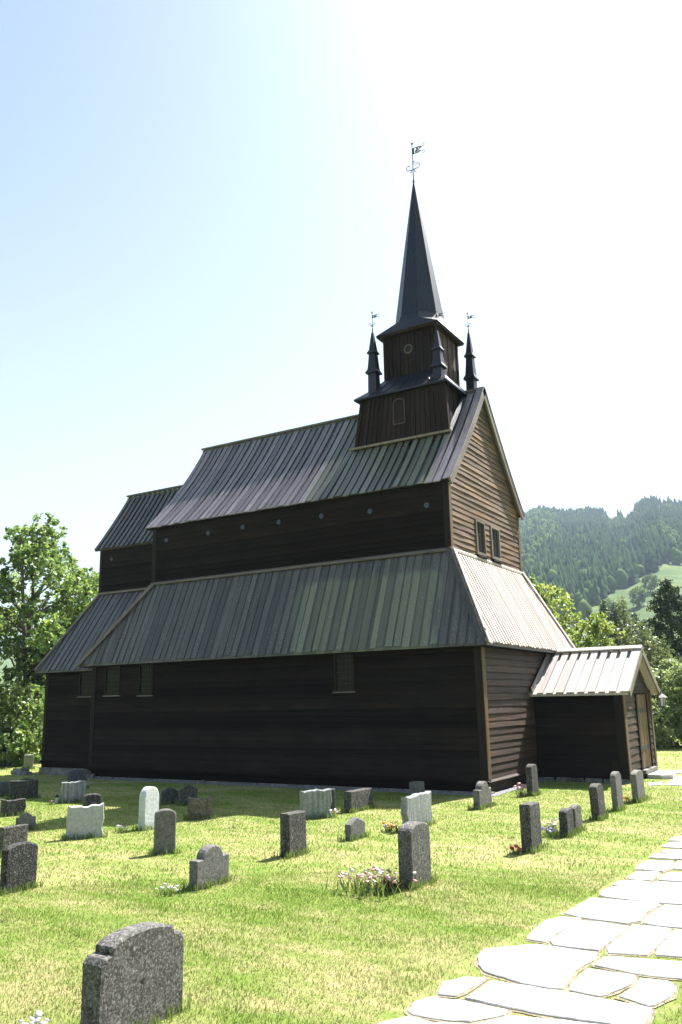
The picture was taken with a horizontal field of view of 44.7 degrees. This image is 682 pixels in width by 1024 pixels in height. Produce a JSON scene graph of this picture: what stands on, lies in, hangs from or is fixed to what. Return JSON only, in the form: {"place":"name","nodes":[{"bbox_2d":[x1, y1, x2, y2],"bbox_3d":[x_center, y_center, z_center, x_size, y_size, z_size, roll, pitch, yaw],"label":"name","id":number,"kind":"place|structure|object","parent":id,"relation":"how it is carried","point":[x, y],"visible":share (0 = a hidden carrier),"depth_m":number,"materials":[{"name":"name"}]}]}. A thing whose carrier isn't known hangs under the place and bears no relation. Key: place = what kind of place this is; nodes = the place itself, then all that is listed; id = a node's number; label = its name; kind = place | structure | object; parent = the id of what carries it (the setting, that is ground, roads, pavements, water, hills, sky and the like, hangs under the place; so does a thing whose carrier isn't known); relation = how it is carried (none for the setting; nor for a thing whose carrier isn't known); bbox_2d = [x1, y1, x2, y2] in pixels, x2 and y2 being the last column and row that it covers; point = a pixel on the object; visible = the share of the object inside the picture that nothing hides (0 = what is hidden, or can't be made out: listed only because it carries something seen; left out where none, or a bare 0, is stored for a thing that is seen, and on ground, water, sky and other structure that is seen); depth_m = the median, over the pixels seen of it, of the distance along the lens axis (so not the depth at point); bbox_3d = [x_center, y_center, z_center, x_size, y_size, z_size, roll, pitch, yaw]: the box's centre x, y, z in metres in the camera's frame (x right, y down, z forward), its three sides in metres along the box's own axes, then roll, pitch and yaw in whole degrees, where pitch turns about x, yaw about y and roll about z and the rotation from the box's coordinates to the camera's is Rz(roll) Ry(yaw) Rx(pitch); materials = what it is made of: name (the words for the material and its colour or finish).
{"place":"outdoors","nodes":[
{"label":"outdoors","id":0,"kind":"place"},
{"bbox_2d":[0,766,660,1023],"bbox_3d":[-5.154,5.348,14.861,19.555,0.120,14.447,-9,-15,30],"label":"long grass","id":1,"kind":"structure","parent":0,"point":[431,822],"depth_m":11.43,"materials":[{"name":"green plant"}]},
{"bbox_2d":[0,505,681,1023],"bbox_3d":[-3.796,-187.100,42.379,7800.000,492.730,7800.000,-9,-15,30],"label":"ground","id":2,"kind":"structure","parent":0,"point":[670,571],"depth_m":8.36,"materials":[{"name":"green plant"}]},
{"bbox_2d":[0,687,7,754],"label":"bush","id":3,"kind":"object","parent":2,"relation":"on","point":[1,689],"visible":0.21,"depth_m":27.14,"materials":[{"name":"green plant"}]},
{"bbox_2d":[0,781,9,796],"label":"gravestone","id":4,"kind":"object","parent":2,"relation":"on","point":[4,787],"visible":0.67,"depth_m":17.92,"materials":[{"name":"grey stone"}]},
{"bbox_2d":[0,798,25,816],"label":"gravestone","id":5,"kind":"object","parent":2,"relation":"on","point":[17,806],"visible":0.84,"depth_m":14.69,"materials":[{"name":"stone"}]},
{"bbox_2d":[0,824,27,852],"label":"gravestone","id":6,"kind":"object","parent":2,"relation":"on","point":[9,835],"visible":0.61,"depth_m":10.86,"materials":[{"name":"stone"}]},
{"bbox_2d":[0,571,32,668],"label":"ash tree","id":7,"kind":"object","parent":2,"relation":"on","point":[14,629],"visible":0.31,"depth_m":31.30,"materials":[{"name":"green plant"}]},
{"bbox_2d":[0,841,37,894],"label":"gravestone","id":8,"kind":"object","parent":2,"relation":"on","point":[18,863],"visible":0.91,"depth_m":8.74,"materials":[{"name":"black stone"}]},
{"bbox_2d":[0,680,44,766],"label":"bush","id":9,"kind":"object","parent":2,"relation":"on","point":[17,736],"visible":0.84,"depth_m":27.08,"materials":[{"name":"green plant"}]},
{"bbox_2d":[9,779,38,799],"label":"gravestone","id":10,"kind":"object","parent":2,"relation":"on","point":[17,788],"visible":0.63,"depth_m":17.40,"materials":[{"name":"black stone"}]},
{"bbox_2d":[15,813,35,829],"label":"gravestone","id":11,"kind":"object","parent":2,"relation":"on","point":[27,818],"visible":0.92,"depth_m":12.97,"materials":[{"name":"grey stone"}]},
{"bbox_2d":[23,755,33,767],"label":"gravestone","id":12,"kind":"object","parent":2,"relation":"on","point":[28,760],"visible":0.63,"depth_m":25.53,"materials":[{"name":"grey stone"}]},
{"bbox_2d":[17,1010,49,1023],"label":"flower clump","id":13,"kind":"object","parent":2,"relation":"on","point":[38,1014],"visible":1,"depth_m":4.74,"materials":[{"name":"white plant"}]},
{"bbox_2d":[26,681,44,752],"bbox_3d":[-10.312,7.457,30.406,3.204,3.553,3.256,-9,-15,30],"label":"bush","id":14,"kind":"object","parent":2,"relation":"on","point":[43,682],"visible":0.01,"depth_m":29.89,"materials":[{"name":"green plant"}]},
{"bbox_2d":[0,512,98,758],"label":"ash tree","id":15,"kind":"object","parent":2,"relation":"on","point":[33,553],"visible":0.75,"depth_m":29.94,"materials":[{"name":"green plant"}]},
{"bbox_2d":[12,566,98,665],"bbox_3d":[-10.248,5.960,33.310,4.908,7.620,5.847,-9,-15,30],"label":"ash tree","id":16,"kind":"object","parent":2,"relation":"on","point":[48,611],"visible":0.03,"depth_m":33.12,"materials":[{"name":"green plant"}]},
{"bbox_2d":[55,794,58,803],"bbox_3d":[-5.616,5.673,16.401,0.096,0.180,0.098,-9,-15,30],"label":"grave lantern","id":17,"kind":"object","parent":2,"relation":"on","point":[56,798],"visible":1,"depth_m":16.37,"materials":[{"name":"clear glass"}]},
{"bbox_2d":[36,609,84,694],"bbox_3d":[-9.623,6.391,31.143,3.924,5.785,3.919,3,-13,-19],"label":"ash tree","id":18,"kind":"object","parent":2,"relation":"on","point":[44,679],"visible":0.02,"depth_m":31.85,"materials":[{"name":"green plant"}]},
{"bbox_2d":[60,780,86,803],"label":"gravestone","id":19,"kind":"object","parent":2,"relation":"on","point":[72,790],"visible":0.81,"depth_m":16.54,"materials":[{"name":"stone"}]},
{"bbox_2d":[68,770,86,781],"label":"gravestone","id":20,"kind":"object","parent":2,"relation":"on","point":[75,775],"visible":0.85,"depth_m":19.24,"materials":[{"name":"grey stone"}]},
{"bbox_2d":[66,803,103,839],"bbox_3d":[-3.738,4.558,12.129,0.534,0.558,0.120,4,-14,-23],"label":"gravestone","id":21,"kind":"object","parent":2,"relation":"on","point":[84,820],"visible":0.86,"depth_m":12.08,"materials":[{"name":"stone"}]},
{"bbox_2d":[83,793,100,805],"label":"gravestone","id":22,"kind":"object","parent":2,"relation":"on","point":[92,798],"visible":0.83,"depth_m":15.23,"materials":[{"name":"stone"}]},
{"bbox_2d":[114,825,128,831],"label":"flower clump","id":23,"kind":"object","parent":2,"relation":"on","point":[122,828],"visible":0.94,"depth_m":12.64,"materials":[{"name":"green plant"}]},
{"bbox_2d":[80,922,183,1023],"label":"gravestone","id":24,"kind":"object","parent":2,"relation":"on","point":[133,971],"visible":0.99,"depth_m":4.94,"materials":[{"name":"stone"}]},
{"bbox_2d":[138,786,158,829],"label":"gravestone","id":25,"kind":"object","parent":2,"relation":"on","point":[148,803],"visible":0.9,"depth_m":12.83,"materials":[{"name":"white stone"}]},
{"bbox_2d":[147,883,181,896],"bbox_3d":[-1.801,3.835,8.437,0.420,0.102,0.246,-3,-13,7],"label":"flower clump","id":26,"kind":"object","parent":2,"relation":"on","point":[167,891],"visible":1,"depth_m":8.39,"materials":[{"name":"white plant"}]},
{"bbox_2d":[154,809,175,854],"bbox_3d":[-2.283,4.180,10.756,0.268,0.627,0.120,5,-14,-24],"label":"gravestone","id":27,"kind":"object","parent":2,"relation":"on","point":[164,829],"visible":0.9,"depth_m":10.71,"materials":[{"name":"grey stone"}]},
{"bbox_2d":[161,787,178,804],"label":"gravestone","id":28,"kind":"object","parent":2,"relation":"on","point":[169,793],"visible":0.81,"depth_m":15.96,"materials":[{"name":"stone"}]},
{"bbox_2d":[179,784,197,804],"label":"gravestone","id":29,"kind":"object","parent":2,"relation":"on","point":[187,791],"visible":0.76,"depth_m":15.78,"materials":[{"name":"stone"}]},
{"bbox_2d":[188,796,212,819],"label":"gravestone","id":30,"kind":"object","parent":2,"relation":"on","point":[201,806],"visible":0.84,"depth_m":13.78,"materials":[{"name":"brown stone"}]},
{"bbox_2d":[189,844,228,889],"bbox_3d":[-1.399,3.798,8.828,0.110,0.485,0.540,-9,-15,30],"label":"gravestone","id":31,"kind":"object","parent":2,"relation":"on","point":[210,861],"visible":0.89,"depth_m":8.76,"materials":[{"name":"grey stone"}]},
{"bbox_2d":[101,779,472,794],"bbox_3d":[-1.108,6.598,20.398,11.514,0.062,3.310,-9,-15,30],"label":"gravel strip","id":32,"kind":"object","parent":2,"relation":"on","point":[262,786],"visible":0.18,"depth_m":19.23,"materials":[{"name":"grey gravel"}]},
{"bbox_2d":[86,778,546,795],"bbox_3d":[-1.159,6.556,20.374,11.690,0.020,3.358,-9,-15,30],"label":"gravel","id":33,"kind":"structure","parent":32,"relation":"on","point":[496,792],"depth_m":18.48,"materials":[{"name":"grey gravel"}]},
{"bbox_2d":[10,142,575,793],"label":"stave church","id":34,"kind":"structure","parent":2,"relation":"on","point":[354,602],"depth_m":20.44,"materials":[{"name":"brown wood"}]},
{"bbox_2d":[77,672,91,697],"bbox_3d":[-7.139,4.776,23.262,0.610,0.820,0.095,-9,-15,30],"label":"window","id":35,"kind":"structure","parent":34,"relation":"in","point":[85,678],"depth_m":23.29,"materials":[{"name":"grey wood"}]},
{"bbox_2d":[102,666,120,696],"bbox_3d":[-6.120,4.518,22.215,0.610,0.820,0.095,-9,-15,30],"label":"window","id":36,"kind":"structure","parent":34,"relation":"in","point":[112,680],"depth_m":22.24,"materials":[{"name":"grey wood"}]},
{"bbox_2d":[136,664,153,696],"bbox_3d":[-5.077,4.368,21.600,0.550,0.840,0.095,-9,-15,30],"label":"window","id":37,"kind":"structure","parent":34,"relation":"in","point":[145,684],"depth_m":21.62,"materials":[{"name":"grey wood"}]},
{"bbox_2d":[333,654,355,692],"bbox_3d":[0.071,3.598,18.570,0.573,0.880,0.095,-9,-15,30],"label":"window","id":38,"kind":"structure","parent":34,"relation":"in","point":[344,665],"depth_m":18.58,"materials":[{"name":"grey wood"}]},
{"bbox_2d":[474,519,488,559],"bbox_3d":[3.392,0.658,20.095,0.100,0.915,0.620,-9,-15,30],"label":"gable window","id":39,"kind":"structure","parent":34,"relation":"in","point":[480,536],"depth_m":20.16,"materials":[{"name":"brown wood"}]},
{"bbox_2d":[489,525,502,563],"bbox_3d":[3.908,0.826,20.929,0.100,0.895,0.640,-9,-15,30],"label":"gable window","id":40,"kind":"structure","parent":34,"relation":"in","point":[495,546],"depth_m":20.99,"materials":[{"name":"brown wood"}]},
{"bbox_2d":[280,810,306,857],"bbox_3d":[-0.599,4.095,10.463,0.143,0.598,0.411,-9,-15,30],"label":"gravestone","id":41,"kind":"object","parent":2,"relation":"on","point":[292,830],"visible":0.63,"depth_m":10.36,"materials":[{"name":"stone"}]},
{"bbox_2d":[299,788,331,818],"bbox_3d":[-0.418,4.853,13.690,0.541,0.536,0.140,3,-13,-17],"label":"gravestone","id":42,"kind":"object","parent":2,"relation":"on","point":[317,801],"visible":0.82,"depth_m":13.64,"materials":[{"name":"stone"}]},
{"bbox_2d":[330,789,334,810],"bbox_3d":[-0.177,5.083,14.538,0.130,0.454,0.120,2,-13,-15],"label":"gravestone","id":43,"kind":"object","parent":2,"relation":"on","point":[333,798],"visible":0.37,"depth_m":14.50,"materials":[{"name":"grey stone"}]},
{"bbox_2d":[345,817,364,840],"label":"gravestone","id":44,"kind":"object","parent":2,"relation":"on","point":[355,825],"visible":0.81,"depth_m":11.52,"materials":[{"name":"grey stone"}]},
{"bbox_2d":[344,787,372,812],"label":"gravestone","id":45,"kind":"object","parent":2,"relation":"on","point":[361,797],"visible":0.63,"depth_m":14.45,"materials":[{"name":"stone"}]},
{"bbox_2d":[320,866,417,900],"bbox_3d":[0.279,3.709,8.392,0.824,0.245,0.922,7,-15,-33],"label":"flower clump","id":46,"kind":"object","parent":2,"relation":"on","point":[367,884],"visible":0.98,"depth_m":8.29,"materials":[{"name":"green plant"}]},
{"bbox_2d":[371,868,405,893],"bbox_3d":[0.494,3.715,8.398,0.356,0.226,0.350,-9,-15,30],"label":"flower clump","id":47,"kind":"object","parent":2,"relation":"on","point":[394,885],"visible":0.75,"depth_m":8.41,"materials":[{"name":"green plant"}]},
{"bbox_2d":[380,821,396,833],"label":"flower clump","id":48,"kind":"object","parent":2,"relation":"on","point":[388,829],"visible":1,"depth_m":12.07,"materials":[{"name":"yellow plant"}]},
{"bbox_2d":[398,821,430,888],"bbox_3d":[0.770,3.608,8.671,0.158,0.701,0.457,-9,-15,30],"label":"gravestone","id":49,"kind":"object","parent":2,"relation":"on","point":[414,846],"visible":0.9,"depth_m":8.55,"materials":[{"name":"stone"}]},
{"bbox_2d":[401,791,431,823],"bbox_3d":[1.139,4.527,12.461,0.107,0.569,0.866,-9,-15,30],"label":"gravestone","id":50,"kind":"object","parent":2,"relation":"on","point":[416,807],"visible":0.8,"depth_m":12.39,"materials":[{"name":"stone"}]},
{"bbox_2d":[409,781,424,794],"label":"gravestone","id":51,"kind":"object","parent":2,"relation":"on","point":[416,786],"visible":0.53,"depth_m":15.93,"materials":[{"name":"grey stone"}]},
{"bbox_2d":[473,781,491,809],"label":"gravestone","id":52,"kind":"object","parent":2,"relation":"on","point":[481,793],"visible":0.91,"depth_m":14.47,"materials":[{"name":"grey stone"}]},
{"bbox_2d":[506,844,526,854],"bbox_3d":[2.151,4.143,10.181,0.274,0.115,0.188,-9,-15,30],"label":"flower clump","id":53,"kind":"object","parent":2,"relation":"on","point":[515,846],"visible":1,"depth_m":10.18,"materials":[{"name":"red plant"}]},
{"bbox_2d":[513,782,527,796],"bbox_3d":[3.479,5.362,16.020,0.306,0.263,0.380,3,-13,-18],"label":"flower clump","id":54,"kind":"object","parent":2,"relation":"on","point":[520,790],"visible":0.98,"depth_m":16.01,"materials":[{"name":"green plant"}]},
{"bbox_2d":[519,801,541,852],"bbox_3d":[2.399,4.013,10.481,0.136,0.647,0.416,-9,-15,30],"label":"gravestone","id":55,"kind":"object","parent":2,"relation":"on","point":[530,824],"visible":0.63,"depth_m":10.36,"materials":[{"name":"stone"}]},
{"bbox_2d":[525,764,538,795],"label":"gravestone","id":56,"kind":"object","parent":2,"relation":"on","point":[531,778],"visible":0.89,"depth_m":16.17,"materials":[{"name":"stone"}]},
{"bbox_2d":[541,824,559,838],"bbox_3d":[2.877,4.376,11.366,0.404,0.154,0.599,-9,-15,30],"label":"flower clump","id":57,"kind":"object","parent":2,"relation":"on","point":[551,833],"visible":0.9,"depth_m":11.34,"materials":[{"name":"green plant"}]},
{"bbox_2d":[541,817,559,833],"bbox_3d":[2.954,4.400,11.614,0.424,0.215,0.370,6,-15,-28],"label":"flower clump","id":58,"kind":"object","parent":2,"relation":"on","point":[551,825],"visible":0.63,"depth_m":11.62,"materials":[{"name":"white plant"}]},
{"bbox_2d":[528,573,584,645],"bbox_3d":[8.333,6.212,35.482,4.862,7.319,5.090,-9,-15,30],"label":"maple tree","id":59,"kind":"object","parent":2,"relation":"on","point":[547,600],"visible":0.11,"depth_m":35.57,"materials":[{"name":"green plant"}]},
{"bbox_2d":[559,808,573,837],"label":"gravestone","id":60,"kind":"object","parent":2,"relation":"on","point":[566,823],"visible":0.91,"depth_m":11.38,"materials":[{"name":"stone"}]},
{"bbox_2d":[569,804,582,830],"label":"gravestone","id":61,"kind":"object","parent":2,"relation":"on","point":[577,814],"visible":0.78,"depth_m":11.81,"materials":[{"name":"stone"}]},
{"bbox_2d":[584,609,594,646],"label":"conifer tree","id":62,"kind":"object","parent":2,"relation":"on","point":[588,616],"visible":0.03,"depth_m":55.33,"materials":[{"name":"green plant"}]},
{"bbox_2d":[529,645,660,783],"bbox_3d":[6.153,4.824,19.968,2.396,3.164,3.409,-9,-15,30],"label":"porch","id":63,"kind":"object","parent":2,"relation":"on","point":[594,722],"visible":0.93,"depth_m":18.90,"materials":[{"name":"brown wood"}]},
{"bbox_2d":[634,694,653,769],"bbox_3d":[7.194,5.218,19.662,0.099,1.750,1.240,-9,-15,30],"label":"door","id":64,"kind":"structure","parent":63,"relation":"in","point":[641,703],"depth_m":19.70,"materials":[{"name":"brown wood"}]},
{"bbox_2d":[651,692,667,718],"bbox_3d":[7.936,4.810,20.664,0.408,0.660,0.302,-9,-15,30],"label":"wall lantern","id":65,"kind":"object","parent":63,"relation":"attached to","point":[660,697],"depth_m":20.61,"materials":[{"name":"white glass"}]},
{"bbox_2d":[569,611,625,652],"bbox_3d":[10.186,6.580,32.770,4.484,5.346,3.976,-9,-15,30],"label":"maple tree","id":66,"kind":"object","parent":2,"relation":"on","point":[594,638],"visible":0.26,"depth_m":32.99,"materials":[{"name":"green plant"}]},
{"bbox_2d":[589,783,605,819],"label":"gravestone","id":67,"kind":"object","parent":2,"relation":"on","point":[597,799],"visible":0.9,"depth_m":12.87,"materials":[{"name":"stone"}]},
{"bbox_2d":[519,495,681,628],"bbox_3d":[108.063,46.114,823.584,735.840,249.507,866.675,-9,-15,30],"label":"conifer forest","id":68,"kind":"object","parent":2,"relation":"on","point":[591,540],"visible":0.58,"depth_m":624.71,"materials":[{"name":"green plant"}]},
{"bbox_2d":[519,499,681,620],"bbox_3d":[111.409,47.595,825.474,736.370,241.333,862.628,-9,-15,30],"label":"broadleaf wood","id":69,"kind":"object","parent":2,"relation":"on","point":[619,579],"visible":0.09,"depth_m":550.05,"materials":[{"name":"green plant"}]},
{"bbox_2d":[598,598,614,646],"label":"conifer tree","id":70,"kind":"object","parent":2,"relation":"on","point":[603,605],"visible":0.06,"depth_m":49.42,"materials":[{"name":"green plant"}]},
{"bbox_2d":[599,598,621,623],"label":"meadow tree","id":71,"kind":"object","parent":2,"relation":"on","point":[608,601],"visible":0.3,"depth_m":373.90,"materials":[{"name":"green plant"}]},
{"bbox_2d":[604,602,627,645],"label":"conifer tree","id":72,"kind":"object","parent":2,"relation":"on","point":[615,619],"visible":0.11,"depth_m":43.36,"materials":[{"name":"green plant"}]},
{"bbox_2d":[610,771,623,810],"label":"gravestone","id":73,"kind":"object","parent":2,"relation":"on","point":[616,789],"visible":0.9,"depth_m":13.86,"materials":[{"name":"grey stone"}]},
{"bbox_2d":[610,596,639,644],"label":"conifer tree","id":74,"kind":"object","parent":2,"relation":"on","point":[625,619],"visible":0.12,"depth_m":45.20,"materials":[{"name":"green plant"}]},
{"bbox_2d":[623,796,631,803],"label":"flower clump","id":75,"kind":"object","parent":2,"relation":"on","point":[626,802],"visible":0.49,"depth_m":14.69,"materials":[{"name":"green plant"}]},
{"bbox_2d":[628,611,642,642],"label":"conifer tree","id":76,"kind":"object","parent":2,"relation":"on","point":[634,615],"visible":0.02,"depth_m":46.85,"materials":[{"name":"green plant"}]},
{"bbox_2d":[630,770,644,802],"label":"gravestone","id":77,"kind":"object","parent":2,"relation":"on","point":[637,784],"visible":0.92,"depth_m":14.87,"materials":[{"name":"grey stone"}]},
{"bbox_2d":[628,585,649,606],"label":"meadow tree","id":78,"kind":"object","parent":2,"relation":"on","point":[634,596],"visible":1,"depth_m":413.66,"materials":[{"name":"green plant"}]},
{"bbox_2d":[614,621,676,740],"bbox_3d":[12.434,6.816,33.185,3.773,4.962,4.438,-9,-15,30],"label":"willow tree","id":79,"kind":"object","parent":2,"relation":"on","point":[651,641],"visible":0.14,"depth_m":33.11,"materials":[{"name":"leaf"},{"name":"bark"}]},
{"bbox_2d":[641,618,653,632],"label":"meadow tree","id":80,"kind":"object","parent":2,"relation":"on","point":[644,620],"visible":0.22,"depth_m":348.71,"materials":[{"name":"green plant"}]},
{"bbox_2d":[640,573,661,592],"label":"meadow tree","id":81,"kind":"object","parent":2,"relation":"on","point":[653,583],"visible":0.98,"depth_m":440.75,"materials":[{"name":"green plant"}]},
{"bbox_2d":[638,626,673,730],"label":"conifer tree","id":82,"kind":"object","parent":2,"relation":"on","point":[646,647],"visible":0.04,"depth_m":40.75,"materials":[{"name":"green plant"}]},
{"bbox_2d":[640,578,681,669],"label":"conifer tree","id":83,"kind":"object","parent":2,"relation":"on","point":[666,612],"visible":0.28,"depth_m":42.33,"materials":[{"name":"green plant"}]},
{"bbox_2d":[651,667,681,747],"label":"bush","id":84,"kind":"object","parent":2,"relation":"on","point":[662,738],"visible":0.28,"depth_m":29.32,"materials":[{"name":"green plant"}]},
{"bbox_2d":[651,657,681,746],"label":"bush","id":85,"kind":"object","parent":2,"relation":"on","point":[674,671],"visible":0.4,"depth_m":30.07,"materials":[{"name":"green plant"}]},
{"bbox_2d":[671,664,681,701],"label":"bush","id":86,"kind":"object","parent":2,"relation":"on","point":[680,676],"visible":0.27,"depth_m":29.99,"materials":[{"name":"green plant"}]},
{"bbox_2d":[0,0,681,609],"label":"sky","id":87,"kind":"structure","parent":0,"point":[205,204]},
{"bbox_2d":[375,770,681,1023],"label":"path","id":88,"kind":"structure","parent":0,"point":[541,969],"depth_m":5.87,"materials":[{"name":"stone"}]}
]}

